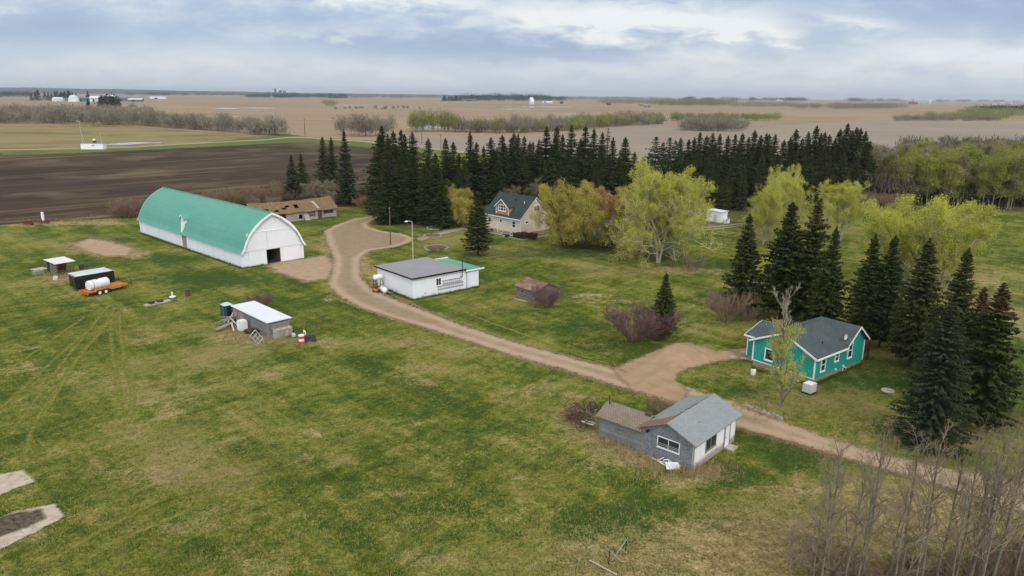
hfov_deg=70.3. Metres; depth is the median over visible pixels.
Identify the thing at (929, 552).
bush
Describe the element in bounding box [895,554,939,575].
bush
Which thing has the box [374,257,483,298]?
garage
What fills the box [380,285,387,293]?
propane tank
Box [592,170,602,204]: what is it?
spruce
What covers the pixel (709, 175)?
spruce
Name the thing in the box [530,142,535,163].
spruce
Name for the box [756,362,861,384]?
tall grass
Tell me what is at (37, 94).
conifer
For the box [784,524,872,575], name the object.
bush
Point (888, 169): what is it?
aspen
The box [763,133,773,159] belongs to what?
spruce
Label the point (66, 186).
ploughed field
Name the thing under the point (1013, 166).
aspen
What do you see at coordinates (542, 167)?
spruce
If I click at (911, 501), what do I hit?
aspen
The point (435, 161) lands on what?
spruce
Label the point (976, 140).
aspen
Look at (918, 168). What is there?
aspen
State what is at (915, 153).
aspen
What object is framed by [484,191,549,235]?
house
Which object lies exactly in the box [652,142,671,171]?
pine
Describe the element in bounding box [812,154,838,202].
spruce
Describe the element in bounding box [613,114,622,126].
tree
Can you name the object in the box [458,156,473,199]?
spruce
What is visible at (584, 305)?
wheel track
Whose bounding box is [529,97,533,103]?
farm building
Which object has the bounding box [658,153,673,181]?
pine
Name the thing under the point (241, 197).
bush
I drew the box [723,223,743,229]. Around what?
rail fence
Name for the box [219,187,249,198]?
bush
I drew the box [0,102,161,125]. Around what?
leafless wood
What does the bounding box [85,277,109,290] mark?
poly tank
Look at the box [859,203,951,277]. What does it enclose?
tree
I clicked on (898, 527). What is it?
aspen
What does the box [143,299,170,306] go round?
concrete tank top
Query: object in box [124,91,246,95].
wood
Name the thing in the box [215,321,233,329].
board
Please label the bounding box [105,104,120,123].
tree
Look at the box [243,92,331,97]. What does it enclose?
wood
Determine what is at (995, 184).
aspen
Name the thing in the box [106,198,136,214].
bush
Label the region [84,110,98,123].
tree
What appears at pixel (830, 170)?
spruce
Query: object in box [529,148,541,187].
spruce
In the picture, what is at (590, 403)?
hay rake
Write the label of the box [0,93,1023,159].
stubble field
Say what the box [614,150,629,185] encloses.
spruce
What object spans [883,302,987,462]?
spruce
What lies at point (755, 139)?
spruce
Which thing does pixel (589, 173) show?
spruce
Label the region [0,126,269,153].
pasture
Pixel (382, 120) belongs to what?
tree
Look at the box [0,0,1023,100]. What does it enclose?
sky
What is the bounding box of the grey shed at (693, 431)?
[637,393,742,471]
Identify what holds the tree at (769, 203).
on the ground at (24, 248)
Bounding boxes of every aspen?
[765,517,805,575]
[785,446,851,575]
[796,493,839,575]
[804,427,870,575]
[816,445,889,575]
[845,414,914,575]
[851,152,873,180]
[853,444,897,575]
[871,146,884,158]
[874,150,884,173]
[876,461,947,575]
[877,155,886,179]
[878,156,905,186]
[879,150,902,185]
[882,151,900,186]
[885,482,919,573]
[886,147,902,168]
[886,417,960,573]
[888,416,962,575]
[889,155,927,193]
[895,141,909,153]
[897,146,904,166]
[898,141,914,157]
[898,449,955,575]
[899,149,912,170]
[900,153,922,191]
[901,145,921,162]
[909,438,988,575]
[910,146,923,161]
[911,154,929,203]
[912,159,934,204]
[913,148,945,199]
[913,152,945,205]
[915,141,926,152]
[920,145,931,153]
[920,152,931,201]
[922,161,945,203]
[924,141,939,150]
[925,465,985,575]
[928,155,945,202]
[937,151,960,202]
[938,153,948,180]
[939,140,954,150]
[940,146,969,200]
[940,163,968,202]
[940,416,1006,575]
[944,157,977,185]
[945,159,970,204]
[947,152,975,204]
[950,426,1023,575]
[952,139,964,145]
[953,144,971,153]
[954,453,1023,575]
[958,142,977,159]
[960,415,1023,573]
[965,146,979,186]
[966,452,1009,573]
[968,137,981,143]
[968,148,990,178]
[968,156,995,187]
[970,160,992,202]
[971,448,1023,547]
[975,155,1002,208]
[978,421,1023,575]
[980,141,992,157]
[980,152,1017,206]
[980,160,1004,203]
[984,142,994,159]
[988,156,1002,206]
[993,142,1014,154]
[994,155,1020,207]
[1001,153,1023,209]
[1002,152,1022,207]
[1002,152,1023,209]
[1002,479,1023,575]
[1003,155,1023,208]
[1005,138,1020,145]
[1007,141,1019,149]
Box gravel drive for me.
[324,214,1023,509]
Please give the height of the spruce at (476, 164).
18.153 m
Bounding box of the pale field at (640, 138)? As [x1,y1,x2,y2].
[381,121,1023,160]
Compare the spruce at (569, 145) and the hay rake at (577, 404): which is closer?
the hay rake at (577, 404)
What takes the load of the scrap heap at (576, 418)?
on the ground at (24, 248)
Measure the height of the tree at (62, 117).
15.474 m
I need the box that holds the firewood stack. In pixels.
[270,320,292,338]
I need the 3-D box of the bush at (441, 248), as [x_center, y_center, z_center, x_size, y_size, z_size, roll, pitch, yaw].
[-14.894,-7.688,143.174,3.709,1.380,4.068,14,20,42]
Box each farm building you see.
[68,95,79,101]
[78,97,89,100]
[89,96,98,101]
[118,97,128,100]
[127,98,143,101]
[150,97,166,98]
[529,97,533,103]
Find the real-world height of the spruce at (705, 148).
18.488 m
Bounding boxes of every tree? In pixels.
[0,105,13,123]
[5,111,23,121]
[6,104,22,121]
[8,109,19,122]
[19,107,32,121]
[38,102,50,118]
[40,102,59,121]
[45,103,60,123]
[53,110,70,124]
[56,103,74,123]
[62,103,85,124]
[74,107,85,121]
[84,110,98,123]
[85,106,101,122]
[95,107,108,124]
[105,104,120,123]
[105,108,119,125]
[116,109,133,125]
[118,109,134,123]
[126,108,138,123]
[128,103,142,124]
[140,109,147,125]
[142,108,156,123]
[158,107,171,127]
[158,116,169,125]
[164,113,181,125]
[179,114,187,127]
[183,110,199,126]
[185,114,197,126]
[194,113,207,128]
[200,116,212,127]
[214,112,232,131]
[217,112,237,129]
[231,120,244,130]
[239,115,256,124]
[246,122,259,132]
[253,119,262,134]
[258,110,282,133]
[274,117,288,129]
[331,114,346,134]
[339,114,349,130]
[345,118,355,134]
[347,113,371,136]
[350,112,377,135]
[351,115,371,134]
[366,119,376,136]
[370,112,383,131]
[376,116,391,132]
[376,120,392,132]
[384,113,397,130]
[407,110,423,131]
[408,112,423,129]
[417,111,428,128]
[424,109,439,128]
[424,109,441,131]
[436,108,444,130]
[436,110,447,128]
[441,110,453,129]
[443,183,479,221]
[447,111,459,129]
[447,192,474,226]
[450,112,462,129]
[469,118,483,130]
[473,118,490,132]
[491,114,508,133]
[503,185,521,193]
[508,111,523,125]
[509,119,517,132]
[513,117,524,130]
[519,120,529,132]
[520,116,531,132]
[522,185,536,195]
[528,176,606,247]
[530,176,562,202]
[538,118,548,130]
[549,213,574,246]
[560,206,610,248]
[571,181,611,242]
[582,216,627,249]
[585,114,595,127]
[593,187,635,246]
[604,158,722,268]
[610,184,708,260]
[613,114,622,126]
[623,111,630,123]
[624,109,635,124]
[630,111,639,122]
[636,108,650,124]
[702,117,718,129]
[719,120,732,127]
[725,112,734,129]
[727,119,743,131]
[742,163,822,237]
[748,184,794,244]
[809,177,877,240]
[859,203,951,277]
[862,190,986,287]
[905,201,1004,293]
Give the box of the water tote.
[801,381,817,395]
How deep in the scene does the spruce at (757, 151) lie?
227.06 m
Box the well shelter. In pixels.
[43,256,74,274]
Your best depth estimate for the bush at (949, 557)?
46.57 m
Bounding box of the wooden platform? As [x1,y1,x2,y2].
[30,267,46,270]
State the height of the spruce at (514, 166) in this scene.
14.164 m
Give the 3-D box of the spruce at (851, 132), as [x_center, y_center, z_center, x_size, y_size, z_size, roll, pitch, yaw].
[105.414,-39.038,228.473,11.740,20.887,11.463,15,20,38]
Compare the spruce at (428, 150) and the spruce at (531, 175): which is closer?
the spruce at (428, 150)
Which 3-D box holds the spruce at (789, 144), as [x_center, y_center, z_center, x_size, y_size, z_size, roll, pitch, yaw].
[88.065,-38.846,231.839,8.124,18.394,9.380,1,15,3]
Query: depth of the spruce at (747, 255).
102.67 m
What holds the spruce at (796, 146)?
on the ground at (24, 248)
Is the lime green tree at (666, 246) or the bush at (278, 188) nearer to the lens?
the lime green tree at (666, 246)
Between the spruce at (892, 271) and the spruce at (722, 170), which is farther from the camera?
the spruce at (722, 170)
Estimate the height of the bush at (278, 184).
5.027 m
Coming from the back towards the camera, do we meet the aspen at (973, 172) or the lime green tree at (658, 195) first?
the aspen at (973, 172)
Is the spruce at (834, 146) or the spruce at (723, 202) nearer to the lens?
the spruce at (723, 202)
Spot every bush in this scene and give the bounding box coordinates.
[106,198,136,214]
[107,207,126,215]
[110,204,139,217]
[112,197,145,216]
[201,189,225,198]
[211,189,248,203]
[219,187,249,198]
[219,189,256,204]
[241,290,273,305]
[243,185,281,201]
[243,189,277,202]
[244,195,280,202]
[254,184,288,198]
[269,180,284,188]
[275,189,297,201]
[283,192,306,200]
[300,180,321,198]
[305,183,332,197]
[319,190,337,202]
[320,177,345,202]
[350,192,359,200]
[351,195,369,207]
[359,187,370,196]
[359,195,372,207]
[429,245,446,251]
[531,283,565,307]
[601,297,663,342]
[633,301,685,340]
[645,396,674,413]
[680,248,710,270]
[695,287,759,321]
[738,308,758,320]
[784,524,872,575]
[800,532,867,575]
[823,548,872,575]
[851,558,910,575]
[856,192,886,208]
[857,193,884,202]
[866,556,925,575]
[878,192,903,204]
[878,195,912,208]
[883,552,942,575]
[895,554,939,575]
[907,543,966,575]
[934,546,988,575]
[939,563,998,575]
[961,533,1023,575]
[967,545,1023,575]
[974,554,1017,575]
[975,549,1016,567]
[996,527,1023,560]
[997,528,1023,551]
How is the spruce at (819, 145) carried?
on the ground at (24, 248)
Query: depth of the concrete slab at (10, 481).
57.80 m
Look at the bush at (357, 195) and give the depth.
204.70 m
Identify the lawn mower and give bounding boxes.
[373,285,380,292]
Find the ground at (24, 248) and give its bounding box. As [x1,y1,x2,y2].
[0,98,1023,575]
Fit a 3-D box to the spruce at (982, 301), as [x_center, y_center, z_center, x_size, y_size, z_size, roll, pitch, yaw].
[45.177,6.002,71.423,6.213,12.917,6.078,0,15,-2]
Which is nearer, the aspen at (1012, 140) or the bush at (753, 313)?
the bush at (753, 313)
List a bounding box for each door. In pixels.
[246,231,266,250]
[248,250,266,265]
[266,228,296,247]
[280,244,299,260]
[318,210,321,217]
[467,270,478,287]
[724,425,729,446]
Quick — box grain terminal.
[266,88,285,94]
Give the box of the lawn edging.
[489,232,548,239]
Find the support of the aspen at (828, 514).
on the ground at (24, 248)
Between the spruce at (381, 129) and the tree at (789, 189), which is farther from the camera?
the spruce at (381, 129)
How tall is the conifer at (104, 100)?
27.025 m
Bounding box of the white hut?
[706,208,727,223]
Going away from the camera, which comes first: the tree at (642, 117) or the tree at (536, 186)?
the tree at (536, 186)
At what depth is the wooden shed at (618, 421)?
64.73 m
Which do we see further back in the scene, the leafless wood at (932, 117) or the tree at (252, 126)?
the leafless wood at (932, 117)
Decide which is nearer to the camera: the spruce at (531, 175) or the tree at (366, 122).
the spruce at (531, 175)
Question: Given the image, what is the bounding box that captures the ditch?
[0,134,448,154]
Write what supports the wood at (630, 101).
on the stubble field at (315, 115)
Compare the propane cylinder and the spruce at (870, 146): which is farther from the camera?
the spruce at (870, 146)
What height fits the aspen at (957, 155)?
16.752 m
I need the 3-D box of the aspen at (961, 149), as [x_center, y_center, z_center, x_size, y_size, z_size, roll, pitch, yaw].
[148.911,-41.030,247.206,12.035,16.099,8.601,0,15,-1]
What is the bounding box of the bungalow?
[744,316,869,382]
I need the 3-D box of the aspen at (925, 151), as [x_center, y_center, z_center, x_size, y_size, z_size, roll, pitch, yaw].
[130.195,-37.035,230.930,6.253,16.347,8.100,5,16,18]
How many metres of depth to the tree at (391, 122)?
554.78 m
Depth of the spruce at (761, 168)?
206.55 m
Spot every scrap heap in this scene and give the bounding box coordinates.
[559,408,585,422]
[567,404,596,417]
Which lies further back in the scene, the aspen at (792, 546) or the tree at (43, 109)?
the tree at (43, 109)
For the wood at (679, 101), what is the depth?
2706.30 m
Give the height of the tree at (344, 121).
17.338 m
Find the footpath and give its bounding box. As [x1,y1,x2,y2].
[416,227,480,240]
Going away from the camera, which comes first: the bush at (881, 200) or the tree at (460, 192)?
the tree at (460, 192)
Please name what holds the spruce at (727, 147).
on the ground at (24, 248)
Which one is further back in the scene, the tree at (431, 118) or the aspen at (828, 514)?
the tree at (431, 118)
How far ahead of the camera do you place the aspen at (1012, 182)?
205.32 m
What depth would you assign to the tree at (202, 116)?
589.84 m
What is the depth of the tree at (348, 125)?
530.56 m
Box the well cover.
[881,388,894,392]
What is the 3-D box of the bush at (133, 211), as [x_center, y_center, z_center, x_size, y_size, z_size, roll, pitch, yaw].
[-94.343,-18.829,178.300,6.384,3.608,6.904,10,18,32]
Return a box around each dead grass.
[7,214,136,280]
[214,325,327,349]
[529,411,744,483]
[550,489,1023,575]
[616,252,717,273]
[731,396,798,423]
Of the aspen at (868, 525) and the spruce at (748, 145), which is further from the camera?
the spruce at (748, 145)
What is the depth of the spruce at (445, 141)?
201.72 m
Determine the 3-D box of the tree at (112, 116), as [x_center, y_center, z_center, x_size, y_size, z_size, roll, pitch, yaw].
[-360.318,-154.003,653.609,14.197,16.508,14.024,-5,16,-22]
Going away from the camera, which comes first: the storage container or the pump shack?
the storage container
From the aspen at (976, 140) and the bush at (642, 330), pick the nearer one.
the bush at (642, 330)
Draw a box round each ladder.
[437,281,463,289]
[443,277,461,283]
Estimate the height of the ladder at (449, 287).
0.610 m
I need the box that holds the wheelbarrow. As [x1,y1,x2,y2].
[386,289,396,294]
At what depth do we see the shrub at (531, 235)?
156.18 m
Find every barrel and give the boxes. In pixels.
[184,289,189,296]
[298,334,304,343]
[750,367,755,375]
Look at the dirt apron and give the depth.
129.04 m
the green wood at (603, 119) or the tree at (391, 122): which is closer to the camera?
the tree at (391, 122)
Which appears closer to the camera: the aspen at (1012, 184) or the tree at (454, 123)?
the aspen at (1012, 184)
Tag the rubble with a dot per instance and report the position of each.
(765, 412)
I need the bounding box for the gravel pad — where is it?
[612,342,746,401]
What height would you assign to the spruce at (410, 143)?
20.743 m
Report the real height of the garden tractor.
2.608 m
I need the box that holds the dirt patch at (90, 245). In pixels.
[73,238,134,255]
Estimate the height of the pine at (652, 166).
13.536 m
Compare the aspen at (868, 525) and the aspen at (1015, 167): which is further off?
the aspen at (1015, 167)
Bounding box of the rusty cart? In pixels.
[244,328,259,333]
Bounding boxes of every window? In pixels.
[324,209,333,213]
[436,278,440,285]
[512,221,515,228]
[613,426,628,435]
[656,435,679,454]
[705,434,716,452]
[763,347,773,362]
[820,358,826,372]
[834,353,839,362]
[847,342,853,358]
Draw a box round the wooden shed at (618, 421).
[595,395,655,451]
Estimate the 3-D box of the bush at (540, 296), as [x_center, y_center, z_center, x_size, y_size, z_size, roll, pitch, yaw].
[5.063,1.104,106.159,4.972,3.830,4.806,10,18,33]
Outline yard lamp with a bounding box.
[405,221,413,258]
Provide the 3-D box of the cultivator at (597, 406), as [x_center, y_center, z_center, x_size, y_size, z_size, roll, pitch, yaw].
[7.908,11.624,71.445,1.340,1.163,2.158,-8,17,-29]
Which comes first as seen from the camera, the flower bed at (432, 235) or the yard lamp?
the yard lamp
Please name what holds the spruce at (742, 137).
on the ground at (24, 248)
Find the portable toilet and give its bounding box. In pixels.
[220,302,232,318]
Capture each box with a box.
[31,270,43,274]
[724,218,730,223]
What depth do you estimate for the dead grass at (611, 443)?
60.96 m
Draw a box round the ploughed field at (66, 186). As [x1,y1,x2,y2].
[0,142,425,224]
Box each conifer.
[34,89,41,100]
[94,94,111,105]
[105,92,121,103]
[111,97,116,107]
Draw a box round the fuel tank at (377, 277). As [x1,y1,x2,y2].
[373,274,383,288]
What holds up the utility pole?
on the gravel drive
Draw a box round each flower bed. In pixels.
[423,233,441,237]
[424,244,448,250]
[426,226,443,229]
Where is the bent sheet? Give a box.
[665,462,679,469]
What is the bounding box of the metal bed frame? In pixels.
[250,329,263,343]
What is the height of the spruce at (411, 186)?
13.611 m
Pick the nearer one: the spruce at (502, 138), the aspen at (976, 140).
the spruce at (502, 138)
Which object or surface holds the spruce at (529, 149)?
on the ground at (24, 248)
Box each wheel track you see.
[0,317,85,374]
[0,327,93,408]
[9,305,109,434]
[22,307,116,461]
[32,496,167,571]
[41,307,123,416]
[73,483,263,566]
[109,306,122,417]
[118,306,135,416]
[440,299,608,363]
[558,298,611,312]
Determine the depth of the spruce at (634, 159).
216.57 m
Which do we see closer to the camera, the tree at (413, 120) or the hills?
the tree at (413, 120)
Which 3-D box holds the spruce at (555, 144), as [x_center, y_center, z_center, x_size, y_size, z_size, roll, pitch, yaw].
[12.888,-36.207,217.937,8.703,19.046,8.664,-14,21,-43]
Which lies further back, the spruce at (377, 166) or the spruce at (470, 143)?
the spruce at (470, 143)
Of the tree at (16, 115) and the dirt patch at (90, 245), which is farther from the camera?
the tree at (16, 115)
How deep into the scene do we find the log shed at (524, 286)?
109.92 m
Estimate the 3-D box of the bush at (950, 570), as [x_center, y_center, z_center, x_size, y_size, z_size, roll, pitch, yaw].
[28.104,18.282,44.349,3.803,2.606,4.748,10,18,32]
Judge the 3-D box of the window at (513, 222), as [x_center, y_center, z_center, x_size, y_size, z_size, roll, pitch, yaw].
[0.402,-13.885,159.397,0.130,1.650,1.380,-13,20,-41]
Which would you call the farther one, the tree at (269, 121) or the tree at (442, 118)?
the tree at (442, 118)
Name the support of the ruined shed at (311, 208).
on the ground at (24, 248)
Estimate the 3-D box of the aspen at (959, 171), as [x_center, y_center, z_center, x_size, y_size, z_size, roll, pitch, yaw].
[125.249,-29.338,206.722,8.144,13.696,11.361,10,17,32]
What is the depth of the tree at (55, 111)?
682.02 m
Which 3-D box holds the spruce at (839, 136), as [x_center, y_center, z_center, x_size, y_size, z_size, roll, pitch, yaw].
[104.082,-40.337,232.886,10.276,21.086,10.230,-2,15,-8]
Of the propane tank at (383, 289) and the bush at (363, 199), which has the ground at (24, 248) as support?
the bush at (363, 199)
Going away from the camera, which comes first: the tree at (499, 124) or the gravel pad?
the gravel pad
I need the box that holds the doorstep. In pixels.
[724,443,737,451]
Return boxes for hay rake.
[559,400,584,419]
[567,410,589,426]
[571,398,595,415]
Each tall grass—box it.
[139,232,263,268]
[326,295,675,403]
[379,285,479,300]
[389,293,633,373]
[515,295,559,304]
[737,426,977,497]
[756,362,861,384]
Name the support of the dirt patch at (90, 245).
on the ground at (24, 248)
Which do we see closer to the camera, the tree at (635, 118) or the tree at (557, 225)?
the tree at (557, 225)
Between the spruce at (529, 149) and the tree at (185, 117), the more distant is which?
the tree at (185, 117)
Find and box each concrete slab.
[0,470,33,494]
[0,504,63,548]
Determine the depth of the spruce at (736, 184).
203.39 m
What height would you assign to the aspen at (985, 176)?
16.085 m
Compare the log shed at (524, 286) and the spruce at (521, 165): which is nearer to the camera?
the log shed at (524, 286)
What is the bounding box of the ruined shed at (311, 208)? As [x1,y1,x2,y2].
[245,196,337,221]
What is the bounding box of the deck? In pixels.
[864,340,870,358]
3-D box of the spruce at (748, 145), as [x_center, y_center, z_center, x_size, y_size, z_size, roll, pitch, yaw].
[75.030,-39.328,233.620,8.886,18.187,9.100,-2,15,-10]
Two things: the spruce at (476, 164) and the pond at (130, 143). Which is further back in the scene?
the pond at (130, 143)
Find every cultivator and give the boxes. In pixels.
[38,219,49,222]
[586,402,602,414]
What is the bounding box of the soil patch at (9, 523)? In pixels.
[0,509,43,535]
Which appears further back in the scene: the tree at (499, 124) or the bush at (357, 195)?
the tree at (499, 124)
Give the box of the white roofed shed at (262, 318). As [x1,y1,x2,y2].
[230,301,291,336]
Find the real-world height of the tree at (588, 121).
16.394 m
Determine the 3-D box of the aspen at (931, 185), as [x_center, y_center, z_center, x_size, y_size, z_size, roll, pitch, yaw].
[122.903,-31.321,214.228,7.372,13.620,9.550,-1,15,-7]
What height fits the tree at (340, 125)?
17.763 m
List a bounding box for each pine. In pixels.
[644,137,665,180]
[644,156,658,188]
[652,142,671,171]
[658,137,680,175]
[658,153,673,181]
[667,140,683,176]
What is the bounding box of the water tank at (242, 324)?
[236,319,247,331]
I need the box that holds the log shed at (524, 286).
[514,277,559,302]
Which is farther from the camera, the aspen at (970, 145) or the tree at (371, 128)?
the tree at (371, 128)
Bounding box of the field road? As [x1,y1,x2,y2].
[0,137,488,154]
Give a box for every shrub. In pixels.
[517,231,528,238]
[528,232,537,238]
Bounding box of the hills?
[0,87,555,97]
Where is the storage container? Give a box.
[68,267,118,287]
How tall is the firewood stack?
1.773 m
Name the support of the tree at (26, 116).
on the ground at (24, 248)
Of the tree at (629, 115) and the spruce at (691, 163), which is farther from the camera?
the tree at (629, 115)
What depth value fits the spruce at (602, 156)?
214.39 m
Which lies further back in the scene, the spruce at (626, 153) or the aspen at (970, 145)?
the aspen at (970, 145)
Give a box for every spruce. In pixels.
[282,155,303,200]
[296,153,310,199]
[312,137,330,183]
[324,137,340,186]
[334,128,358,204]
[358,134,387,197]
[363,148,389,215]
[365,160,406,224]
[367,125,385,180]
[375,154,402,218]
[380,134,396,171]
[383,156,415,223]
[384,131,401,159]
[392,146,400,173]
[396,134,415,190]
[397,129,409,162]
[402,166,421,222]
[403,132,423,180]
[405,153,422,221]
[413,163,434,225]
[415,154,452,225]
[417,138,432,199]
[419,157,433,202]
[423,164,447,226]
[426,181,455,229]
[438,138,452,173]
[441,155,454,186]
[446,142,460,188]
[449,153,470,198]
[454,168,463,190]
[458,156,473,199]
[460,190,494,255]
[464,132,474,178]
[466,142,490,205]
[466,150,488,199]
[480,146,491,202]
[482,137,502,173]
[485,149,507,202]
[487,148,504,200]
[497,135,511,186]
[497,143,513,191]
[505,153,525,193]
[506,138,514,158]
[507,133,523,176]
[508,153,531,194]
[510,134,525,179]
[520,136,528,165]
[523,154,534,196]
[524,142,533,174]
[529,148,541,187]
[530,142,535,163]
[532,139,545,167]
[537,156,545,201]
[540,126,551,166]
[541,157,563,204]
[543,135,563,184]
[544,146,561,185]
[545,126,564,177]
[559,134,567,169]
[560,125,579,175]
[560,148,571,189]
[561,156,579,196]
[568,145,585,189]
[574,126,593,178]
[574,138,587,182]
[578,148,595,188]
[586,128,600,168]
[592,132,612,177]
[592,145,614,191]
[592,160,607,201]
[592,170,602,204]
[600,154,618,198]
[604,128,610,161]
[606,137,616,171]
[611,156,625,197]
[612,137,639,190]
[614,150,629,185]
[614,176,627,197]
[625,152,641,194]
[651,273,679,339]
[669,138,688,168]
[674,148,684,172]
[678,154,690,177]
[682,139,691,162]
[686,137,697,165]
[688,132,704,166]
[688,151,704,192]
[688,153,701,179]
[691,135,712,179]
[698,161,719,204]
[702,142,723,177]
[703,153,714,183]
[706,164,722,207]
[707,133,717,156]
[713,134,726,178]
[713,180,721,207]
[714,177,733,213]
[716,151,728,186]
[718,213,763,308]
[720,135,732,170]
[721,169,734,209]
[724,142,747,186]
[725,134,742,174]
[730,171,741,207]
[734,166,749,210]
[737,152,756,205]
[738,133,748,159]
[741,137,754,168]
[748,142,761,185]
[748,170,762,205]
[749,130,759,152]
[749,154,767,201]
[750,202,815,318]
[753,135,764,170]
[753,142,774,187]
[754,134,775,179]
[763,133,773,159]
[764,153,783,189]
[768,139,790,172]
[769,157,785,173]
[770,134,783,165]
[783,129,801,165]
[783,137,793,170]
[786,152,797,178]
[786,200,831,320]
[789,142,799,173]
[794,138,807,187]
[798,132,816,162]
[800,142,812,195]
[800,226,853,321]
[801,153,818,206]
[803,134,835,187]
[805,147,829,199]
[806,125,820,163]
[808,133,826,183]
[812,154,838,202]
[816,132,830,157]
[818,150,839,183]
[818,167,836,204]
[828,138,837,155]
[832,129,843,149]
[832,152,853,186]
[835,134,850,183]
[837,134,858,185]
[839,123,851,143]
[842,234,886,339]
[843,130,855,156]
[847,153,865,193]
[848,136,864,174]
[848,141,879,194]
[854,127,863,141]
[856,128,863,146]
[857,235,905,346]
[860,131,873,163]
[866,141,878,177]
[878,238,944,366]
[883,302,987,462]
[910,247,977,376]
[949,282,1023,428]
[949,287,1002,407]
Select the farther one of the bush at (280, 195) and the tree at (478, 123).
the tree at (478, 123)
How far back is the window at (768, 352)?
82.60 m
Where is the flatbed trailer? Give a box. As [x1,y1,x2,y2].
[79,278,131,294]
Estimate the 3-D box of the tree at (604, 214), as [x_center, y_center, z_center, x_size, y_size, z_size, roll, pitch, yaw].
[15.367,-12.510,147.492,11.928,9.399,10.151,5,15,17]
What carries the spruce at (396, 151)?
on the ground at (24, 248)
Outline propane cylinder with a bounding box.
[55,263,66,273]
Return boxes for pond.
[106,142,160,144]
[502,106,546,106]
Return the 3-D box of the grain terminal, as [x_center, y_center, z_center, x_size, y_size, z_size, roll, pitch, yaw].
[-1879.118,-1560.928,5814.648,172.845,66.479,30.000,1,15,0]
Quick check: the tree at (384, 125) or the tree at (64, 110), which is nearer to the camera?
the tree at (384, 125)
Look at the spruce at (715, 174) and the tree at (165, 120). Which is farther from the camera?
the tree at (165, 120)
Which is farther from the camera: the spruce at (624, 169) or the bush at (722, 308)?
the spruce at (624, 169)
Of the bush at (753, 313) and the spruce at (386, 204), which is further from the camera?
the spruce at (386, 204)
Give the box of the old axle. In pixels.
[571,416,596,431]
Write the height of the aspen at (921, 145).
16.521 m
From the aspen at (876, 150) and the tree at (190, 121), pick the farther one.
the tree at (190, 121)
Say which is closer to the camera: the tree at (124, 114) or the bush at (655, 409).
the bush at (655, 409)
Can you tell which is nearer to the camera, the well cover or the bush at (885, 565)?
the bush at (885, 565)
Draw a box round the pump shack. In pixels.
[79,123,106,148]
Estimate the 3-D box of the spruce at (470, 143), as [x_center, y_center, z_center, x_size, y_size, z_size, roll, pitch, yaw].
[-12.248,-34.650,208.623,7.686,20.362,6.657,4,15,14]
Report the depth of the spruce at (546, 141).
224.35 m
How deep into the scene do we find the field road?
429.93 m
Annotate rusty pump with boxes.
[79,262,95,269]
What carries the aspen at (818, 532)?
on the ground at (24, 248)
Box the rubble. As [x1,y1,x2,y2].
[741,403,782,419]
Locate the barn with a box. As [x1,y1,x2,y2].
[137,187,305,267]
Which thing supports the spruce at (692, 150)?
on the ground at (24, 248)
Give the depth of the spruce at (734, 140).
231.92 m
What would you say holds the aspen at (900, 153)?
on the ground at (24, 248)
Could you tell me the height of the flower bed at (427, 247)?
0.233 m
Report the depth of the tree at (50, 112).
683.48 m
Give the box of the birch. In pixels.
[764,284,807,406]
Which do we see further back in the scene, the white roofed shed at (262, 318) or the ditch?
the ditch
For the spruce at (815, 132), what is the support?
on the ground at (24, 248)
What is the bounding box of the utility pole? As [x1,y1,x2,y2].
[389,208,390,244]
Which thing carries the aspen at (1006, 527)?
on the ground at (24, 248)
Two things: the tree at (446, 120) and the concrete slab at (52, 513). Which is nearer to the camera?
the concrete slab at (52, 513)
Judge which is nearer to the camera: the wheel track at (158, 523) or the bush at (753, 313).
the wheel track at (158, 523)
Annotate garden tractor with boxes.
[304,322,316,342]
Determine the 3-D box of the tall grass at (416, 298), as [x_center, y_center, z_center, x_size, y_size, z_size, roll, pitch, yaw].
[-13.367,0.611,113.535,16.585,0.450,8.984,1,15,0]
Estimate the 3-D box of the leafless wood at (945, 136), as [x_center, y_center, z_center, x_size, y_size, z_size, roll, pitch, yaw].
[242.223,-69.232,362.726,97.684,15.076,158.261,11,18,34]
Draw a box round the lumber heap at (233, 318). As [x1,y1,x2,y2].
[221,316,236,326]
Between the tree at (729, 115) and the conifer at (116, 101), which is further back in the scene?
the conifer at (116, 101)
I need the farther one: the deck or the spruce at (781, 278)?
the spruce at (781, 278)
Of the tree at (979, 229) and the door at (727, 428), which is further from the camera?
the tree at (979, 229)
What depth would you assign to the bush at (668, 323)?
91.46 m
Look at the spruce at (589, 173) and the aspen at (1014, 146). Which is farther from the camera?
the aspen at (1014, 146)
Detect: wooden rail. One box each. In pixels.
[590,560,616,575]
[611,538,627,561]
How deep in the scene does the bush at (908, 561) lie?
47.24 m
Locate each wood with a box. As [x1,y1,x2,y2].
[0,90,36,96]
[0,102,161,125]
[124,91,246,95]
[140,112,294,134]
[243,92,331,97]
[344,93,446,97]
[449,112,666,132]
[457,93,570,100]
[556,111,666,129]
[557,95,670,99]
[598,98,658,103]
[647,97,739,105]
[667,110,784,120]
[674,116,753,130]
[682,95,807,100]
[725,100,799,106]
[784,101,910,108]
[843,97,1022,101]
[861,170,1023,209]
[887,132,1023,159]
[890,113,1000,120]
[923,111,1012,119]
[955,106,1023,115]
[972,103,1023,109]
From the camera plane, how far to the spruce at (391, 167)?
176.11 m
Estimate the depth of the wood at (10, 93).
3480.36 m
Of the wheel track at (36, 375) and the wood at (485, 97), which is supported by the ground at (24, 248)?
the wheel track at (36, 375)
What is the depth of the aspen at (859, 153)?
219.31 m
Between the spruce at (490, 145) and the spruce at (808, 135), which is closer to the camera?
the spruce at (490, 145)
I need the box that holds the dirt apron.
[266,255,332,281]
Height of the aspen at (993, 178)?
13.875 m

